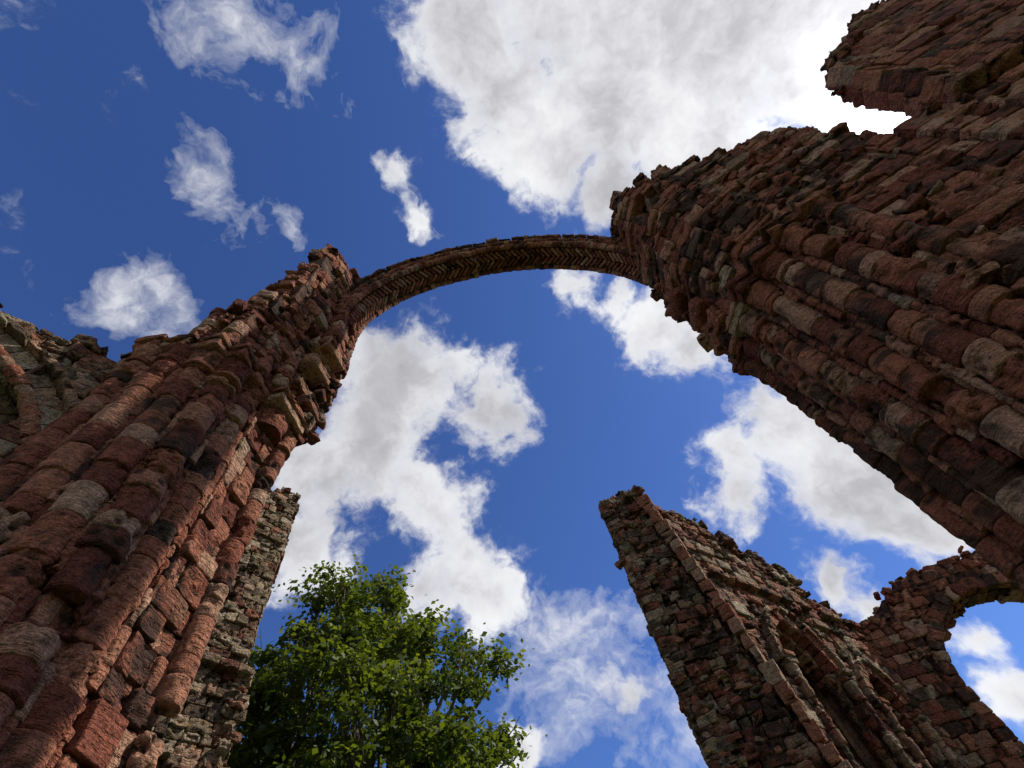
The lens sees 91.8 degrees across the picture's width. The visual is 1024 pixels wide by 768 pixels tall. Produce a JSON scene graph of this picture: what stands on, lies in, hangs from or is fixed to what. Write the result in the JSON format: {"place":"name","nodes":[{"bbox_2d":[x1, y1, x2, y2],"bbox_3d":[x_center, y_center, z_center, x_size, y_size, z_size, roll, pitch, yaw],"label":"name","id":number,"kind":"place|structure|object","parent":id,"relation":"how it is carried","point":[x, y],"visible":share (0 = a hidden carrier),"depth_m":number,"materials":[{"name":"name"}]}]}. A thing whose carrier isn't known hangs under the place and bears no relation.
{"place":"outdoors","nodes":[
{"label":"outdoors","id":0,"kind":"place"},
{"bbox_2d":[151,486,300,767],"bbox_3d":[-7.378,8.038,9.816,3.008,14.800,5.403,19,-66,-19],"label":"stone wall","id":1,"kind":"structure","parent":0,"point":[197,731],"depth_m":10.42,"materials":[{"name":"grey stone"}]},
{"bbox_2d":[0,0,1023,767],"label":"sky","id":2,"kind":"structure","parent":0,"point":[165,164],"materials":[{"name":"blue"}]},
{"bbox_2d":[609,122,1023,590],"bbox_3d":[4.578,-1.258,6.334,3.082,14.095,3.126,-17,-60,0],"label":"ruined crossing pier","id":3,"kind":"structure","parent":0,"point":[862,294],"depth_m":5.47,"materials":[{"name":"red stone"}]},
{"bbox_2d":[313,234,654,376],"bbox_3d":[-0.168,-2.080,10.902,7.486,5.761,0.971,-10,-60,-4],"label":"rib arch","id":4,"kind":"structure","parent":3,"relation":"on","point":[364,302],"depth_m":12.25,"materials":[{"name":"red stone"}]},
{"label":"grassy ground","id":5,"kind":"structure","parent":0,"visible":0},
{"bbox_2d":[0,303,116,461],"bbox_3d":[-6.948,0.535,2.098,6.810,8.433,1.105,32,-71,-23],"label":"ruined arcade wall","id":6,"kind":"structure","parent":5,"relation":"on","point":[47,377],"depth_m":5.62,"materials":[{"name":"brown stone"}]},
{"bbox_2d":[0,243,360,767],"bbox_3d":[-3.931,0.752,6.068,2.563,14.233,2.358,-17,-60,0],"label":"ruined crossing pier","id":7,"kind":"structure","parent":5,"relation":"on","point":[137,482],"depth_m":4.40,"materials":[{"name":"red stone"}]},
{"bbox_2d":[226,554,546,767],"bbox_3d":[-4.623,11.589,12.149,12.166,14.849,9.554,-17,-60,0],"label":"broadleaf tree","id":8,"kind":"object","parent":5,"relation":"on","point":[404,729],"visible":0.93,"depth_m":13.21,"materials":[{"name":"green plant"}]},
{"bbox_2d":[598,484,973,767],"bbox_3d":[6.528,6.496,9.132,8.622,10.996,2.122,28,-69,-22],"label":"ruined nave wall","id":9,"kind":"structure","parent":5,"relation":"on","point":[773,665],"depth_m":9.89,"materials":[{"name":"brown stone"}]},
{"bbox_2d":[820,0,1023,141],"bbox_3d":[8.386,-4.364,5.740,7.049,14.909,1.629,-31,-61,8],"label":"ruined transept wall","id":10,"kind":"structure","parent":5,"relation":"on","point":[950,69],"depth_m":7.49,"materials":[{"name":"red stone"}]},
{"bbox_2d":[858,545,1023,767],"bbox_3d":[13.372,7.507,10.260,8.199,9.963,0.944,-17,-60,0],"label":"ruined arch wall","id":11,"kind":"structure","parent":5,"relation":"on","point":[908,624],"depth_m":12.77,"materials":[{"name":"red stone"}]}
]}

